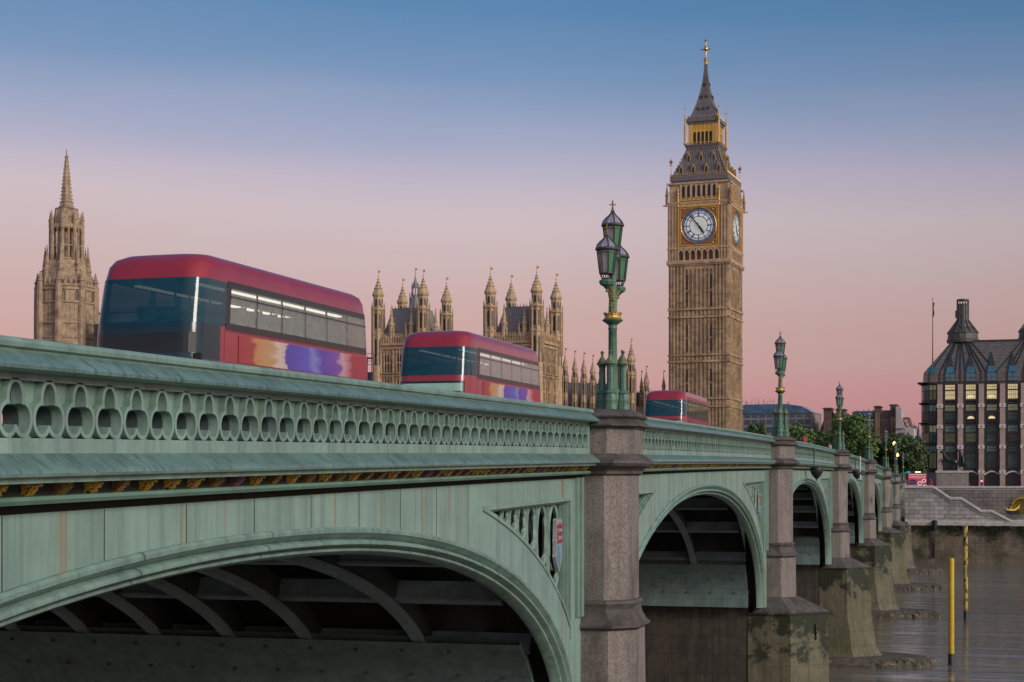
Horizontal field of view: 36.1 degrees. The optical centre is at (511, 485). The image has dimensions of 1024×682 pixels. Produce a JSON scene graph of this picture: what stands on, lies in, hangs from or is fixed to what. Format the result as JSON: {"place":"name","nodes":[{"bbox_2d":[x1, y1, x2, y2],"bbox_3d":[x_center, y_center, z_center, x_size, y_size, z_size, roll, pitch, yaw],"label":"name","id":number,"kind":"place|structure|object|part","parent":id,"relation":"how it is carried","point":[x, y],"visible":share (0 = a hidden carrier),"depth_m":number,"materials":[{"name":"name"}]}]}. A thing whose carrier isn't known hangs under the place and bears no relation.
{"place":"outdoors","nodes":[
{"label":"outdoors","id":0,"kind":"place"},
{"bbox_2d":[34,148,98,345],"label":"spired tower","id":1,"kind":"structure","parent":0,"point":[66,299],"depth_m":404.40,"materials":[{"name":"stone"}]},
{"bbox_2d":[53,289,54,318],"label":"window","id":2,"kind":"structure","parent":1,"relation":"in","point":[54,289],"depth_m":401.84,"materials":[{"name":"glass"}]},
{"bbox_2d":[62,289,64,318],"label":"window","id":3,"kind":"structure","parent":1,"relation":"in","point":[63,291],"depth_m":401.84,"materials":[{"name":"glass"}]},
{"bbox_2d":[75,290,77,302],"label":"window","id":4,"kind":"structure","parent":1,"relation":"in","point":[76,292],"depth_m":403.22,"materials":[{"name":"glass"}]},
{"bbox_2d":[367,353,371,380],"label":"scaffolded range","id":5,"kind":"structure","parent":0,"point":[369,374],"depth_m":338.67,"materials":[{"name":"metal"}]},
{"bbox_2d":[371,270,452,383],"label":"gothic pavilion","id":6,"kind":"structure","parent":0,"point":[387,343],"depth_m":313.81,"materials":[{"name":"stone"}]},
{"bbox_2d":[384,355,391,371],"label":"window","id":7,"kind":"structure","parent":6,"relation":"in","point":[388,357],"depth_m":313.53,"materials":[{"name":"glass"}]},
{"bbox_2d":[395,355,401,371],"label":"window","id":8,"kind":"structure","parent":6,"relation":"in","point":[398,355],"depth_m":312.57,"materials":[{"name":"glass"}]},
{"bbox_2d":[409,268,418,307],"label":"roof lantern","id":9,"kind":"object","parent":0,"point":[413,299],"visible":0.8,"depth_m":329.31,"materials":[{"name":"stone"}]},
{"bbox_2d":[0,0,1023,435],"label":"sky","id":10,"kind":"structure","parent":0,"point":[878,145],"materials":[{"name":"blue"}]},
{"bbox_2d":[483,265,562,404],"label":"gothic pavilion","id":11,"kind":"structure","parent":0,"point":[530,326],"depth_m":301.01,"materials":[{"name":"stone"}]},
{"bbox_2d":[548,381,550,403],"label":"window","id":12,"kind":"structure","parent":11,"relation":"in","point":[548,381],"depth_m":303.29,"materials":[{"name":"glass"}]},
{"bbox_2d":[548,356,550,372],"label":"window","id":13,"kind":"structure","parent":11,"relation":"in","point":[548,356],"depth_m":302.88,"materials":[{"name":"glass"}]},
{"bbox_2d":[562,339,665,413],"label":"palace wing","id":14,"kind":"structure","parent":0,"point":[581,394],"depth_m":327.05,"materials":[{"name":"stone"}]},
{"bbox_2d":[896,406,916,478],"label":"gabled house","id":15,"kind":"structure","parent":0,"point":[903,422],"depth_m":384.69,"materials":[{"name":"grey stone"}]},
{"bbox_2d":[913,422,920,437],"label":"distant roofs","id":16,"kind":"structure","parent":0,"point":[918,430],"depth_m":459.77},
{"bbox_2d":[829,563,1023,681],"bbox_3d":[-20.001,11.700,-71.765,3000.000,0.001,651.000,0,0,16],"label":"river water","id":17,"kind":"structure","parent":0,"point":[989,639],"depth_m":126.02,"materials":[{"name":"liquid"}]},
{"bbox_2d":[0,335,943,681],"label":"arched bridge","id":18,"kind":"structure","parent":17,"relation":"in","point":[170,519],"depth_m":31.18,"materials":[{"name":"paint"}]},
{"bbox_2d":[595,200,629,409],"bbox_3d":[2.178,-3.914,33.962,0.746,4.560,1.690,0,0,16],"label":"lamp post","id":19,"kind":"object","parent":18,"relation":"on","point":[612,254],"visible":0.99,"depth_m":33.83,"materials":[{"name":"metal"}]},
{"bbox_2d":[771,331,788,435],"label":"lamp post","id":20,"kind":"object","parent":18,"relation":"on","point":[779,428],"visible":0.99,"depth_m":67.43,"materials":[{"name":"metal"}]},
{"bbox_2d":[810,448,822,480],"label":"navigation light","id":21,"kind":"object","parent":18,"relation":"attached to","point":[816,472],"visible":1,"depth_m":84.38,"materials":[{"name":"black metal"}]},
{"bbox_2d":[834,381,844,448],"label":"lamp post","id":22,"kind":"object","parent":18,"relation":"on","point":[839,444],"visible":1,"depth_m":103.84,"materials":[{"name":"metal"}]},
{"bbox_2d":[852,456,861,479],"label":"navigation light","id":23,"kind":"object","parent":18,"relation":"attached to","point":[856,474],"visible":1,"depth_m":121.21,"materials":[{"name":"black metal"}]},
{"bbox_2d":[865,411,872,458],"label":"lamp post","id":24,"kind":"object","parent":18,"relation":"on","point":[868,424],"visible":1,"depth_m":141.69,"materials":[{"name":"metal"}]},
{"bbox_2d":[882,428,888,466],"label":"lamp post","id":25,"kind":"object","parent":18,"relation":"on","point":[886,458],"visible":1,"depth_m":179.38,"materials":[{"name":"metal"}]},
{"bbox_2d":[893,442,898,473],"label":"lamp post","id":26,"kind":"object","parent":18,"relation":"on","point":[895,471],"visible":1,"depth_m":212.48,"materials":[{"name":"metal"}]},
{"bbox_2d":[901,453,905,479],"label":"lamp post","id":27,"kind":"object","parent":18,"relation":"on","point":[903,472],"visible":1,"depth_m":245.86,"materials":[{"name":"metal"}]},
{"bbox_2d":[948,557,954,664],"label":"mooring pile","id":28,"kind":"object","parent":17,"relation":"in","point":[951,657],"visible":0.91,"depth_m":102.44,"materials":[{"name":"yellow metal"}]},
{"bbox_2d":[907,520,1023,563],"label":"embankment wall","id":29,"kind":"structure","parent":17,"relation":"in","point":[941,546],"depth_m":237.46,"materials":[{"name":"stone"}]},
{"bbox_2d":[951,483,976,502],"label":"handrail","id":30,"kind":"object","parent":29,"relation":"on","point":[964,493],"visible":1,"depth_m":239.93,"materials":[{"name":"metal"}]},
{"bbox_2d":[905,485,1023,522],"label":"stair wall","id":31,"kind":"structure","parent":29,"relation":"on","point":[926,503],"depth_m":239.40,"materials":[{"name":"stone"}]},
{"bbox_2d":[911,525,1023,545],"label":"hanging weed","id":32,"kind":"object","parent":29,"relation":"hanging from","point":[958,528],"visible":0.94,"depth_m":236.88,"materials":[{"name":"plant"}]},
{"bbox_2d":[935,486,1023,519],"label":"street wall","id":33,"kind":"structure","parent":29,"relation":"on","point":[1000,499],"depth_m":241.02,"materials":[{"name":"stone"}]},
{"bbox_2d":[1006,505,1019,513],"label":"lit prow","id":34,"kind":"object","parent":33,"relation":"on","point":[1013,511],"visible":1,"depth_m":240.14,"materials":[{"name":"yellow metal"}]},
{"bbox_2d":[963,522,967,618],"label":"mooring pile","id":35,"kind":"object","parent":17,"relation":"in","point":[965,560],"visible":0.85,"depth_m":137.45,"materials":[{"name":"yellow metal"}]},
{"bbox_2d":[935,471,968,485],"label":"statue plinth","id":36,"kind":"structure","parent":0,"point":[952,478],"depth_m":260.50,"materials":[{"name":"stone"}]},
{"bbox_2d":[938,446,966,470],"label":"chariot statue","id":37,"kind":"object","parent":36,"relation":"on","point":[961,462],"visible":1,"depth_m":261.30,"materials":[{"name":"brown metal"}]},
{"bbox_3d":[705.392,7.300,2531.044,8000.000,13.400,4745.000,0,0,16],"label":"ground","id":38,"kind":"structure","parent":0,"visible":0},
{"bbox_2d":[94,313,99,346],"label":"turret","id":39,"kind":"object","parent":38,"relation":"on","point":[96,326],"visible":0.04,"depth_m":401.91,"materials":[{"name":"stone"}]},
{"bbox_2d":[663,39,747,430],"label":"clock tower","id":40,"kind":"structure","parent":38,"relation":"on","point":[706,211],"depth_m":318.70,"materials":[{"name":"stone"}]},
{"bbox_2d":[686,275,687,306],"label":"slit window","id":41,"kind":"structure","parent":40,"relation":"in","point":[686,275],"depth_m":319.16,"materials":[{"name":"glass"}]},
{"bbox_2d":[686,324,687,351],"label":"slit window","id":42,"kind":"structure","parent":40,"relation":"in","point":[686,324],"depth_m":319.16,"materials":[{"name":"glass"}]},
{"bbox_2d":[686,369,687,391],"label":"slit window","id":43,"kind":"structure","parent":40,"relation":"in","point":[686,369],"depth_m":319.16,"materials":[{"name":"stone"}]},
{"bbox_2d":[693,275,693,306],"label":"slit window","id":44,"kind":"structure","parent":40,"relation":"in","point":[693,275],"depth_m":318.74,"materials":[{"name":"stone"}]},
{"bbox_2d":[710,274,711,305],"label":"slit window","id":45,"kind":"structure","parent":40,"relation":"in","point":[710,274],"depth_m":317.42,"materials":[{"name":"glass"}]},
{"bbox_2d":[710,323,711,350],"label":"slit window","id":46,"kind":"structure","parent":40,"relation":"in","point":[710,323],"depth_m":317.42,"materials":[{"name":"glass"}]},
{"bbox_2d":[710,369,711,395],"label":"slit window","id":47,"kind":"structure","parent":40,"relation":"in","point":[710,369],"depth_m":317.42,"materials":[{"name":"glass"}]},
{"bbox_2d":[747,422,766,434],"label":"plane tree","id":48,"kind":"object","parent":38,"relation":"on","point":[757,428],"visible":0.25,"depth_m":267.07,"materials":[{"name":"green plant"}]},
{"bbox_2d":[742,398,821,435],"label":"glass office","id":49,"kind":"structure","parent":38,"relation":"on","point":[806,417],"depth_m":400.79,"materials":[{"name":"glass"}]},
{"bbox_2d":[744,420,749,424],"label":"window","id":50,"kind":"structure","parent":49,"relation":"in","point":[746,422],"depth_m":402.77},
{"bbox_2d":[767,427,771,432],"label":"window","id":51,"kind":"structure","parent":49,"relation":"in","point":[769,429],"depth_m":400.66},
{"bbox_2d":[805,419,810,423],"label":"window","id":52,"kind":"structure","parent":49,"relation":"in","point":[807,421],"depth_m":397.01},
{"bbox_2d":[788,422,816,443],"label":"plane tree","id":53,"kind":"object","parent":38,"relation":"on","point":[799,433],"visible":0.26,"depth_m":270.23,"materials":[{"name":"green plant"}]},
{"bbox_2d":[810,430,826,445],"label":"plane tree","id":54,"kind":"object","parent":38,"relation":"on","point":[819,439],"visible":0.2,"depth_m":285.55,"materials":[{"name":"green plant"}]},
{"bbox_2d":[822,412,880,458],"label":"plane tree","id":55,"kind":"object","parent":38,"relation":"on","point":[854,428],"visible":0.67,"depth_m":274.16,"materials":[{"name":"green plant"}]},
{"bbox_2d":[819,404,898,441],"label":"mansion","id":56,"kind":"structure","parent":38,"relation":"on","point":[882,419],"depth_m":388.09,"materials":[{"name":"brick"}]},
{"bbox_2d":[881,421,889,431],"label":"window","id":57,"kind":"structure","parent":56,"relation":"in","point":[884,424],"depth_m":387.96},
{"bbox_2d":[881,412,889,418],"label":"window","id":58,"kind":"structure","parent":56,"relation":"in","point":[884,415],"depth_m":387.96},
{"bbox_2d":[872,442,889,465],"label":"plane tree","id":59,"kind":"object","parent":38,"relation":"on","point":[878,454],"visible":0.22,"depth_m":284.77,"materials":[{"name":"green plant"}]},
{"bbox_2d":[900,486,904,516],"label":"bridge abutment","id":60,"kind":"object","parent":38,"relation":"on","point":[902,497],"visible":0.04,"depth_m":244.84,"materials":[{"name":"stone"}]},
{"bbox_2d":[879,430,930,473],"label":"plane tree","id":61,"kind":"object","parent":38,"relation":"on","point":[905,442],"visible":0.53,"depth_m":280.43,"materials":[{"name":"green plant"}]},
{"bbox_2d":[904,443,929,472],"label":"plane tree","id":62,"kind":"object","parent":38,"relation":"on","point":[916,455],"visible":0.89,"depth_m":277.19,"materials":[{"name":"green plant"}]},
{"bbox_2d":[905,471,936,485],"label":"poster kiosk","id":63,"kind":"object","parent":38,"relation":"on","point":[917,478],"visible":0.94,"depth_m":258.81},
{"bbox_2d":[917,299,1023,485],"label":"parliament office","id":64,"kind":"structure","parent":38,"relation":"on","point":[972,397],"depth_m":289.50,"materials":[{"name":"grey stone"}]},
{"bbox_2d":[930,453,932,467],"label":"window","id":65,"kind":"structure","parent":64,"relation":"in","point":[931,454],"depth_m":291.78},
{"bbox_2d":[932,298,934,362],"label":"flagpole","id":66,"kind":"object","parent":64,"relation":"on","point":[933,303],"visible":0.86,"depth_m":294.82,"materials":[{"name":"metal"}]},
{"bbox_2d":[933,453,935,467],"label":"window","id":67,"kind":"structure","parent":64,"relation":"in","point":[934,454],"depth_m":291.49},
{"bbox_2d":[945,385,954,389],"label":"window","id":68,"kind":"structure","parent":64,"relation":"in","point":[947,387],"depth_m":290.53,"materials":[{"name":"yellow glass"}]},
{"bbox_2d":[945,391,954,398],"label":"window","id":69,"kind":"structure","parent":64,"relation":"in","point":[948,394],"depth_m":290.53,"materials":[{"name":"yellow glass"}]},
{"bbox_2d":[945,405,954,410],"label":"window","id":70,"kind":"structure","parent":64,"relation":"in","point":[947,407],"depth_m":290.53,"materials":[{"name":"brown glass"}]},
{"bbox_2d":[945,412,954,419],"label":"window","id":71,"kind":"structure","parent":64,"relation":"in","point":[948,415],"depth_m":290.53,"materials":[{"name":"black glass"}]},
{"bbox_2d":[945,425,954,431],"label":"window","id":72,"kind":"structure","parent":64,"relation":"in","point":[948,428],"depth_m":290.50,"materials":[{"name":"grey glass"}]},
{"bbox_2d":[945,433,954,441],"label":"window","id":73,"kind":"structure","parent":64,"relation":"in","point":[949,437],"depth_m":290.50,"materials":[{"name":"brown glass"}]},
{"bbox_2d":[945,446,954,451],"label":"window","id":74,"kind":"structure","parent":64,"relation":"in","point":[947,448],"depth_m":290.53,"materials":[{"name":"grey glass"}]},
{"bbox_2d":[945,453,954,467],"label":"window","id":75,"kind":"structure","parent":64,"relation":"in","point":[951,455],"depth_m":290.57,"materials":[{"name":"black glass"}]},
{"bbox_2d":[945,374,954,381],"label":"window","id":76,"kind":"structure","parent":64,"relation":"in","point":[948,377],"depth_m":290.07,"materials":[{"name":"blue glass"}]},
{"bbox_2d":[966,385,975,389],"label":"window","id":77,"kind":"structure","parent":64,"relation":"in","point":[967,386],"depth_m":289.50,"materials":[{"name":"glass"}]},
{"bbox_2d":[966,391,975,398],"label":"window","id":78,"kind":"structure","parent":64,"relation":"in","point":[968,393],"depth_m":289.50,"materials":[{"name":"yellow glass"}]},
{"bbox_2d":[966,405,975,410],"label":"window","id":79,"kind":"structure","parent":64,"relation":"in","point":[968,407],"depth_m":289.50,"materials":[{"name":"grey glass"}]},
{"bbox_2d":[966,412,975,419],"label":"window","id":80,"kind":"structure","parent":64,"relation":"in","point":[968,414],"depth_m":289.50,"materials":[{"name":"glass"}]},
{"bbox_2d":[966,425,975,431],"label":"window","id":81,"kind":"structure","parent":64,"relation":"in","point":[969,428],"depth_m":289.50,"materials":[{"name":"glass"}]},
{"bbox_2d":[966,433,975,441],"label":"window","id":82,"kind":"structure","parent":64,"relation":"in","point":[970,437],"depth_m":289.50,"materials":[{"name":"glass"}]},
{"bbox_2d":[966,446,975,451],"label":"window","id":83,"kind":"structure","parent":64,"relation":"in","point":[968,448],"depth_m":289.50,"materials":[{"name":"grey glass"}]},
{"bbox_2d":[966,453,975,467],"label":"window","id":84,"kind":"structure","parent":64,"relation":"in","point":[970,457],"depth_m":289.50,"materials":[{"name":"glass"}]},
{"bbox_2d":[966,373,975,380],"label":"window","id":85,"kind":"structure","parent":64,"relation":"in","point":[972,376],"depth_m":289.08,"materials":[{"name":"glass"}]},
{"bbox_2d":[987,384,996,388],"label":"window","id":86,"kind":"structure","parent":64,"relation":"in","point":[989,386],"depth_m":288.52,"materials":[{"name":"yellow glass"}]},
{"bbox_2d":[987,390,996,398],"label":"window","id":87,"kind":"structure","parent":64,"relation":"in","point":[989,392],"depth_m":288.52,"materials":[{"name":"yellow glass"}]},
{"bbox_2d":[987,404,996,409],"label":"window","id":88,"kind":"structure","parent":64,"relation":"in","point":[992,406],"depth_m":288.52,"materials":[{"name":"grey glass"}]},
{"bbox_2d":[987,412,996,419],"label":"window","id":89,"kind":"structure","parent":64,"relation":"in","point":[989,414],"depth_m":288.52,"materials":[{"name":"black glass"}]},
{"bbox_2d":[987,425,996,431],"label":"window","id":90,"kind":"structure","parent":64,"relation":"in","point":[990,428],"depth_m":288.52,"materials":[{"name":"black glass"}]},
{"bbox_2d":[987,433,996,441],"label":"window","id":91,"kind":"structure","parent":64,"relation":"in","point":[991,437],"depth_m":288.52,"materials":[{"name":"black glass"}]},
{"bbox_2d":[987,446,996,450],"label":"window","id":92,"kind":"structure","parent":64,"relation":"in","point":[989,448],"depth_m":288.52,"materials":[{"name":"grey glass"}]},
{"bbox_2d":[987,453,996,467],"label":"window","id":93,"kind":"structure","parent":64,"relation":"in","point":[991,457],"depth_m":288.52,"materials":[{"name":"black glass"}]},
{"bbox_2d":[987,373,996,380],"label":"window","id":94,"kind":"structure","parent":64,"relation":"in","point":[990,376],"depth_m":288.09,"materials":[{"name":"blue glass"}]},
{"bbox_2d":[1008,384,1017,388],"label":"window","id":95,"kind":"structure","parent":64,"relation":"in","point":[1010,386],"depth_m":287.53,"materials":[{"name":"yellow glass"}]},
{"bbox_2d":[1008,390,1017,397],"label":"window","id":96,"kind":"structure","parent":64,"relation":"in","point":[1011,393],"depth_m":287.53,"materials":[{"name":"yellow glass"}]},
{"bbox_2d":[1008,404,1017,409],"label":"window","id":97,"kind":"structure","parent":64,"relation":"in","point":[1010,406],"depth_m":287.53,"materials":[{"name":"grey glass"}]},
{"bbox_2d":[1008,411,1017,419],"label":"window","id":98,"kind":"structure","parent":64,"relation":"in","point":[1012,415],"depth_m":287.53,"materials":[{"name":"black glass"}]},
{"bbox_2d":[1008,425,1017,430],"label":"window","id":99,"kind":"structure","parent":64,"relation":"in","point":[1010,427],"depth_m":287.53,"materials":[{"name":"grey glass"}]},
{"bbox_2d":[1008,433,1017,441],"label":"window","id":100,"kind":"structure","parent":64,"relation":"in","point":[1012,437],"depth_m":287.53,"materials":[{"name":"black glass"}]},
{"bbox_2d":[1008,445,1017,450],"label":"window","id":101,"kind":"structure","parent":64,"relation":"in","point":[1011,447],"depth_m":287.53,"materials":[{"name":"black glass"}]},
{"bbox_2d":[1008,453,1017,467],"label":"window","id":102,"kind":"structure","parent":64,"relation":"in","point":[1012,457],"depth_m":287.53,"materials":[{"name":"black glass"}]},
{"bbox_2d":[1008,373,1017,379],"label":"window","id":103,"kind":"structure","parent":64,"relation":"in","point":[1011,376],"depth_m":287.08,"materials":[{"name":"blue glass"}]},
{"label":"road","id":104,"kind":"structure","parent":0,"visible":0},
{"bbox_2d":[97,254,367,379],"bbox_3d":[-6.269,-2.763,36.770,2.840,4.410,10.072,0,1,16],"label":"double decker bus","id":105,"kind":"object","parent":104,"relation":"on","point":[203,307],"visible":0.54,"depth_m":33.32,"materials":[{"name":"red metal"}]},
{"bbox_2d":[400,331,540,401],"bbox_3d":[-1.379,-3.050,56.178,2.840,4.410,10.072,0,1,16],"label":"double decker bus","id":106,"kind":"object","parent":104,"relation":"on","point":[465,362],"visible":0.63,"depth_m":52.12,"materials":[{"name":"red metal"}]},
{"bbox_3d":[-0.921,-4.131,53.399,0.049,0.760,1.445,0,1,16],"label":"window","id":107,"kind":"part","parent":106,"relation":"part of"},
{"bbox_3d":[-0.559,-4.149,54.696,0.049,0.760,1.405,0,1,16],"label":"window","id":108,"kind":"part","parent":106,"relation":"part of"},
{"bbox_3d":[-0.197,-4.167,55.995,0.049,0.760,1.370,0,1,16],"label":"window","id":109,"kind":"part","parent":106,"relation":"part of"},
{"bbox_3d":[0.165,-4.185,57.293,0.049,0.760,1.343,0,1,16],"label":"window","id":110,"kind":"part","parent":106,"relation":"part of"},
{"bbox_3d":[0.527,-4.203,58.595,0.049,0.760,1.330,0,1,16],"label":"window","id":111,"kind":"part","parent":106,"relation":"part of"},
{"bbox_3d":[0.884,-4.221,59.883,0.054,0.760,1.310,0,1,16],"label":"window","id":112,"kind":"part","parent":106,"relation":"part of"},
{"bbox_2d":[644,390,708,425],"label":"double decker bus","id":113,"kind":"object","parent":104,"relation":"on","point":[679,405],"visible":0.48,"depth_m":91.03,"materials":[{"name":"red metal"}]},
{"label":"window","id":114,"kind":"part","parent":113,"relation":"part of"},
{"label":"window","id":115,"kind":"part","parent":113,"relation":"part of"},
{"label":"window","id":116,"kind":"part","parent":113,"relation":"part of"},
{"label":"window","id":117,"kind":"part","parent":113,"relation":"part of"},
{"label":"window","id":118,"kind":"part","parent":113,"relation":"part of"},
{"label":"window","id":119,"kind":"part","parent":113,"relation":"part of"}
]}

